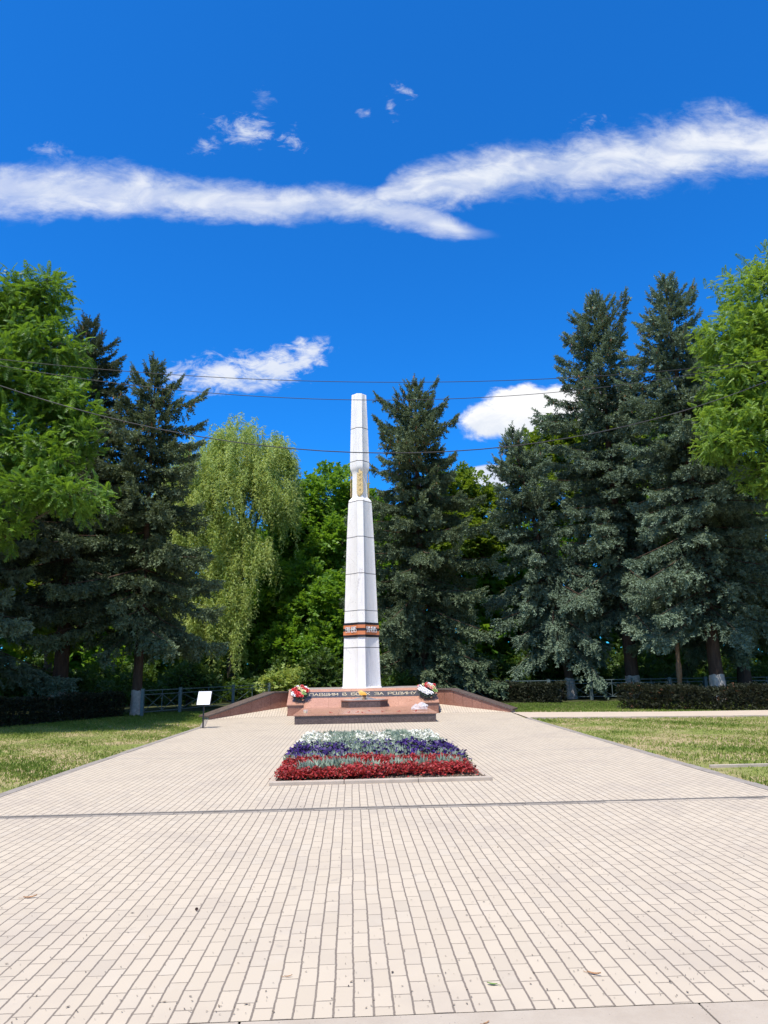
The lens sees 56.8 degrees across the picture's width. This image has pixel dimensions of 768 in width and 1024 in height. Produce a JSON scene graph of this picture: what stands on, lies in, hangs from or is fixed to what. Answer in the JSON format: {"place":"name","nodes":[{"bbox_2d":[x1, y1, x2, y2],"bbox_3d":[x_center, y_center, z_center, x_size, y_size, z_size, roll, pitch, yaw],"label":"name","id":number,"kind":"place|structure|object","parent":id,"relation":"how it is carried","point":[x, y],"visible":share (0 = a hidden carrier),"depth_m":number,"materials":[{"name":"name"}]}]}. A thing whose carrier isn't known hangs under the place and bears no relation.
{"place":"outdoors","nodes":[
{"label":"outdoors","id":0,"kind":"place"},
{"bbox_2d":[0,359,765,382],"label":"overhead cable","id":1,"kind":"object","parent":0,"point":[376,382],"visible":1,"depth_m":17.15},
{"bbox_2d":[0,799,767,1023],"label":"front pavement","id":2,"kind":"structure","parent":0,"point":[163,886],"depth_m":4.98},
{"bbox_2d":[0,731,753,1022],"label":"debris","id":3,"kind":"object","parent":2,"relation":"on","point":[380,928],"visible":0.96,"depth_m":4.16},
{"bbox_2d":[0,712,767,815],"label":"plaza pavement","id":4,"kind":"structure","parent":0,"point":[200,769],"depth_m":11.34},
{"bbox_2d":[196,691,212,727],"bbox_3d":[-5.673,6.238,22.369,0.450,1.155,0.214,-2,-13,3],"label":"information board","id":5,"kind":"object","parent":4,"relation":"on","point":[204,698],"visible":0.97,"depth_m":22.40,"materials":[{"name":"white metal"}]},
{"bbox_2d":[216,707,286,718],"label":"paved ramp","id":6,"kind":"structure","parent":4,"relation":"on","point":[275,712],"depth_m":27.57,"materials":[{"name":"beige stone"}]},
{"bbox_2d":[287,686,438,724],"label":"memorial plinth","id":7,"kind":"structure","parent":4,"relation":"on","point":[318,705],"depth_m":27.62,"materials":[{"name":"brown stone"}]},
{"bbox_2d":[290,685,310,701],"bbox_3d":[-3.322,7.180,28.147,0.876,0.661,0.681,0,-13,-3],"label":"wreath","id":8,"kind":"object","parent":7,"relation":"on","point":[297,690],"visible":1,"depth_m":28.08,"materials":[{"name":"red plant"}]},
{"bbox_2d":[342,393,380,687],"bbox_3d":[-1.069,1.047,32.035,1.457,13.355,1.457,-12,-17,41],"label":"obelisk","id":9,"kind":"object","parent":7,"relation":"on","point":[361,665],"visible":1,"depth_m":31.22,"materials":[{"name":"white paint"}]},
{"bbox_2d":[341,695,387,707],"bbox_3d":[-0.759,7.334,27.573,1.835,0.445,1.097,0,-13,-3],"label":"flame pedestal","id":10,"kind":"object","parent":7,"relation":"on","point":[362,702],"visible":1,"depth_m":27.06,"materials":[{"name":"brown stone"}]},
{"bbox_2d":[417,682,437,698],"bbox_3d":[1.720,7.140,28.380,0.859,0.671,0.696,0,-13,-3],"label":"wreath","id":11,"kind":"object","parent":7,"relation":"on","point":[424,689],"visible":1,"depth_m":28.33,"materials":[{"name":"white plant"}]},
{"bbox_2d":[269,763,492,785],"bbox_3d":[-0.213,4.933,14.527,3.370,0.085,7.900,0,-13,-3],"label":"flower bed","id":12,"kind":"object","parent":4,"relation":"on","point":[314,781],"visible":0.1,"depth_m":10.72,"materials":[{"name":"concrete"}]},
{"bbox_2d":[301,728,440,743],"bbox_3d":[-0.338,5.341,16.881,3.300,0.220,3.164,0,-13,-3],"label":"silver ragwort","id":13,"kind":"object","parent":12,"relation":"on","point":[394,734],"visible":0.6,"depth_m":16.78,"materials":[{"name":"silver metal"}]},
{"bbox_2d":[296,729,446,743],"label":"white petunias","id":14,"kind":"object","parent":12,"relation":"on","point":[321,736],"visible":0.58,"depth_m":17.01,"materials":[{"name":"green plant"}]},
{"bbox_2d":[283,737,463,759],"bbox_3d":[-0.208,4.705,14.099,3.392,0.241,3.406,0,-13,-3],"label":"silver ragwort","id":15,"kind":"object","parent":12,"relation":"on","point":[371,748],"visible":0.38,"depth_m":13.94,"materials":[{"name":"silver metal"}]},
{"bbox_2d":[270,752,478,780],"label":"red begonias","id":16,"kind":"object","parent":12,"relation":"on","point":[287,769],"visible":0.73,"depth_m":11.19,"materials":[{"name":"red plant"}]},
{"bbox_2d":[284,736,471,758],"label":"purple petunias","id":17,"kind":"object","parent":12,"relation":"on","point":[405,741],"visible":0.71,"depth_m":13.97,"materials":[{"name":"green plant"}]},
{"bbox_2d":[285,742,471,760],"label":"petunia leaves","id":18,"kind":"object","parent":12,"relation":"on","point":[328,746],"visible":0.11,"depth_m":14.01,"materials":[{"name":"green plant"}]},
{"bbox_2d":[294,752,465,775],"bbox_3d":[-0.081,4.128,11.713,2.936,0.300,0.895,2,-13,-13],"label":"silver ragwort","id":19,"kind":"object","parent":12,"relation":"on","point":[334,761],"visible":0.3,"depth_m":11.57,"materials":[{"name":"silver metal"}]},
{"bbox_2d":[365,773,485,778],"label":"mulch","id":20,"kind":"object","parent":12,"relation":"on","point":[418,776],"visible":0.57,"depth_m":11.05,"materials":[{"name":"brown soil"}]},
{"bbox_2d":[438,704,504,712],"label":"paved ramp","id":21,"kind":"structure","parent":4,"relation":"on","point":[443,708],"depth_m":28.18,"materials":[{"name":"beige stone"}]},
{"bbox_2d":[0,690,767,1023],"bbox_3d":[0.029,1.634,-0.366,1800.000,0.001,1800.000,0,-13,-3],"label":"ground","id":22,"kind":"structure","parent":0,"point":[216,706],"depth_m":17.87,"materials":[{"name":"green plant"}]},
{"bbox_2d":[0,466,81,696],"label":"spruce tree","id":23,"kind":"object","parent":22,"relation":"on","point":[17,630],"visible":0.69,"depth_m":29.29,"materials":[{"name":"green plant"}]},
{"bbox_2d":[0,659,96,709],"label":"shrub","id":24,"kind":"object","parent":22,"relation":"on","point":[20,692],"visible":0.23,"depth_m":32.08,"materials":[{"name":"green plant"}]},
{"bbox_2d":[0,259,121,562],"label":"broadleaf tree","id":25,"kind":"object","parent":22,"relation":"on","point":[48,459],"visible":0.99,"depth_m":23.77,"materials":[{"name":"green plant"}]},
{"bbox_2d":[0,689,127,726],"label":"hedge","id":26,"kind":"object","parent":22,"relation":"on","point":[47,706],"visible":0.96,"depth_m":26.80,"materials":[{"name":"green plant"}]},
{"bbox_2d":[0,434,140,670],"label":"broadleaf tree","id":27,"kind":"object","parent":22,"relation":"on","point":[48,657],"visible":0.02,"depth_m":36.85,"materials":[{"name":"green plant"}]},
{"bbox_2d":[0,310,170,712],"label":"spruce tree","id":28,"kind":"object","parent":22,"relation":"on","point":[50,564],"visible":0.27,"depth_m":31.51,"materials":[{"name":"green plant"}]},
{"bbox_2d":[0,720,207,796],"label":"kerb strip","id":29,"kind":"object","parent":22,"relation":"on","point":[11,791],"visible":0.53,"depth_m":13.26,"materials":[{"name":"grey concrete"}]},
{"bbox_2d":[23,351,229,715],"bbox_3d":[-11.308,0.519,31.974,8.867,16.708,8.272,0,-13,-3],"label":"spruce tree","id":30,"kind":"object","parent":22,"relation":"on","point":[154,520],"visible":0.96,"depth_m":31.29,"materials":[{"name":"green plant"}]},
{"bbox_2d":[158,659,225,707],"bbox_3d":[-9.854,8.844,36.628,3.446,2.634,2.489,5,-14,-26],"label":"shrub","id":31,"kind":"object","parent":22,"relation":"on","point":[197,676],"visible":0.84,"depth_m":36.38,"materials":[{"name":"green plant"}]},
{"bbox_2d":[140,683,270,715],"bbox_3d":[-7.111,10.135,39.532,0.372,1.145,21.109,-5,-13,16],"label":"metal fence","id":32,"kind":"object","parent":22,"relation":"on","point":[180,707],"visible":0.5,"depth_m":32.13,"materials":[{"name":"black metal"}]},
{"bbox_2d":[136,411,309,698],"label":"willow tree","id":33,"kind":"object","parent":22,"relation":"on","point":[266,481],"visible":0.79,"depth_m":47.79,"materials":[{"name":"green plant"}]},
{"bbox_2d":[199,691,288,719],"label":"wing wall","id":34,"kind":"structure","parent":22,"relation":"on","point":[264,701],"depth_m":27.80,"materials":[{"name":"red stone"}]},
{"bbox_2d":[216,526,334,673],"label":"broadleaf tree","id":35,"kind":"object","parent":22,"relation":"on","point":[277,625],"visible":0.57,"depth_m":49.63,"materials":[{"name":"green plant"}]},
{"bbox_2d":[251,663,314,693],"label":"shrub","id":36,"kind":"object","parent":22,"relation":"on","point":[282,681],"visible":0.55,"depth_m":41.65,"materials":[{"name":"green plant"}]},
{"bbox_2d":[297,645,343,687],"bbox_3d":[-3.248,9.048,39.229,3.092,3.322,2.504,-5,-13,17],"label":"shrub","id":37,"kind":"object","parent":22,"relation":"on","point":[327,676],"visible":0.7,"depth_m":38.95,"materials":[{"name":"green plant"}]},
{"bbox_2d":[260,459,397,621],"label":"broadleaf tree","id":38,"kind":"object","parent":22,"relation":"on","point":[324,538],"visible":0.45,"depth_m":55.55,"materials":[{"name":"green plant"}]},
{"bbox_2d":[291,568,386,671],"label":"broadleaf tree","id":39,"kind":"object","parent":22,"relation":"on","point":[329,634],"visible":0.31,"depth_m":45.90,"materials":[{"name":"green plant"}]},
{"bbox_2d":[0,634,767,705],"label":"undergrowth","id":40,"kind":"object","parent":22,"relation":"on","point":[648,672],"visible":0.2,"depth_m":43.66,"materials":[{"name":"green plant"}]},
{"bbox_2d":[0,488,767,684],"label":"woodland","id":41,"kind":"object","parent":22,"relation":"on","point":[503,645],"visible":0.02,"depth_m":56.20,"materials":[{"name":"green plant"}]},
{"bbox_2d":[0,797,767,818],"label":"drain edging","id":42,"kind":"object","parent":22,"relation":"on","point":[386,808],"visible":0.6,"depth_m":8.72,"materials":[{"name":"concrete"}]},
{"bbox_2d":[0,796,767,817],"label":"drain lip","id":43,"kind":"object","parent":22,"relation":"on","point":[375,806],"visible":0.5,"depth_m":8.82,"materials":[{"name":"grey concrete"}]},
{"bbox_2d":[381,667,430,685],"bbox_3d":[1.010,9.163,36.943,3.639,2.182,2.032,0,-13,-3],"label":"shrub","id":44,"kind":"object","parent":22,"relation":"on","point":[402,678],"visible":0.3,"depth_m":36.70,"materials":[{"name":"green plant"}]},
{"bbox_2d":[336,373,509,699],"bbox_3d":[2.309,1.867,40.708,11.343,20.645,9.697,3,-13,-19],"label":"spruce tree","id":45,"kind":"object","parent":22,"relation":"on","point":[406,616],"visible":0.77,"depth_m":39.58,"materials":[{"name":"green plant"}]},
{"bbox_2d":[396,460,517,579],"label":"broadleaf tree","id":46,"kind":"object","parent":22,"relation":"on","point":[465,482],"visible":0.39,"depth_m":56.33,"materials":[{"name":"green plant"}]},
{"bbox_2d":[437,688,517,712],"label":"wing wall","id":47,"kind":"structure","parent":22,"relation":"on","point":[455,697],"depth_m":28.57,"materials":[{"name":"red stone"}]},
{"bbox_2d":[202,1001,767,1023],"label":"concrete strip","id":48,"kind":"object","parent":22,"relation":"on","point":[749,1012],"visible":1,"depth_m":3.43,"materials":[{"name":"grey concrete"}]},
{"bbox_2d":[455,651,525,692],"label":"shrub","id":49,"kind":"object","parent":22,"relation":"on","point":[503,669],"visible":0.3,"depth_m":40.96,"materials":[{"name":"green plant"}]},
{"bbox_2d":[467,679,567,702],"bbox_3d":[6.810,9.442,37.289,1.279,1.307,6.558,9,-16,-37],"label":"hedge","id":50,"kind":"object","parent":22,"relation":"on","point":[532,693],"visible":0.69,"depth_m":35.92,"materials":[{"name":"green plant"}]},
{"bbox_2d":[480,420,613,698],"bbox_3d":[9.213,2.491,40.870,7.256,16.104,7.663,0,-13,-3],"label":"spruce tree","id":51,"kind":"object","parent":22,"relation":"on","point":[542,597],"visible":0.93,"depth_m":39.96,"materials":[{"name":"green plant"}]},
{"bbox_2d":[519,642,611,696],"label":"shrub","id":52,"kind":"object","parent":22,"relation":"on","point":[541,674],"visible":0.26,"depth_m":42.23,"materials":[{"name":"green plant"}]},
{"bbox_2d":[503,405,667,638],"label":"broadleaf tree","id":53,"kind":"object","parent":22,"relation":"on","point":[553,505],"visible":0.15,"depth_m":51.80,"materials":[{"name":"green plant"}]},
{"bbox_2d":[463,677,767,700],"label":"metal fence","id":54,"kind":"object","parent":22,"relation":"on","point":[704,681],"visible":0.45,"depth_m":37.84,"materials":[{"name":"black metal"}]},
{"bbox_2d":[528,286,703,698],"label":"spruce tree","id":55,"kind":"object","parent":22,"relation":"on","point":[612,528],"visible":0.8,"depth_m":40.45,"materials":[{"name":"green plant"}]},
{"bbox_2d":[527,718,767,789],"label":"kerb strip","id":56,"kind":"object","parent":22,"relation":"on","point":[761,786],"visible":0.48,"depth_m":12.65,"materials":[{"name":"grey concrete"}]},
{"bbox_2d":[530,715,767,718],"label":"path kerb","id":57,"kind":"structure","parent":22,"relation":"on","point":[653,716],"depth_m":23.72,"materials":[{"name":"grey concrete"}]},
{"bbox_2d":[675,640,681,700],"bbox_3d":[13.632,7.347,32.835,0.280,2.950,0.280,0,-13,-3],"label":"carved post","id":58,"kind":"object","parent":22,"relation":"on","point":[678,670],"visible":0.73,"depth_m":32.80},
{"bbox_2d":[611,270,767,699],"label":"spruce tree","id":59,"kind":"object","parent":22,"relation":"on","point":[691,571],"visible":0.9,"depth_m":34.35,"materials":[{"name":"green plant"}]},
{"bbox_2d":[615,681,767,710],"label":"hedge","id":60,"kind":"object","parent":22,"relation":"on","point":[648,692],"visible":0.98,"depth_m":27.43,"materials":[{"name":"green plant"}]},
{"bbox_2d":[619,413,767,672],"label":"broadleaf tree","id":61,"kind":"object","parent":22,"relation":"on","point":[666,539],"visible":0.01,"depth_m":49.00,"materials":[{"name":"green plant"}]},
{"bbox_2d":[625,328,767,695],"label":"spruce tree","id":62,"kind":"object","parent":22,"relation":"on","point":[742,667],"visible":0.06,"depth_m":36.62,"materials":[{"name":"green plant"}]},
{"bbox_2d":[683,239,767,516],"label":"broadleaf tree","id":63,"kind":"object","parent":22,"relation":"on","point":[744,414],"visible":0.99,"depth_m":29.69,"materials":[{"name":"green plant"}]},
{"bbox_2d":[709,763,767,767],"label":"lawn edging","id":64,"kind":"object","parent":22,"relation":"on","point":[736,765],"visible":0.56,"depth_m":11.92,"materials":[{"name":"beige concrete"}]},
{"bbox_2d":[0,381,767,453],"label":"overhead cable","id":65,"kind":"object","parent":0,"point":[376,452],"visible":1,"depth_m":13.59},
{"bbox_2d":[0,359,767,399],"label":"overhead cable","id":66,"kind":"object","parent":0,"point":[349,399],"visible":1,"depth_m":19.10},
{"bbox_2d":[0,0,767,649],"label":"sky","id":67,"kind":"structure","parent":0,"point":[361,194],"materials":[{"name":"blue"}]},
{"bbox_2d":[513,710,767,717],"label":"side path","id":68,"kind":"structure","parent":0,"point":[670,713],"depth_m":25.37,"materials":[{"name":"beige concrete"}]}
]}

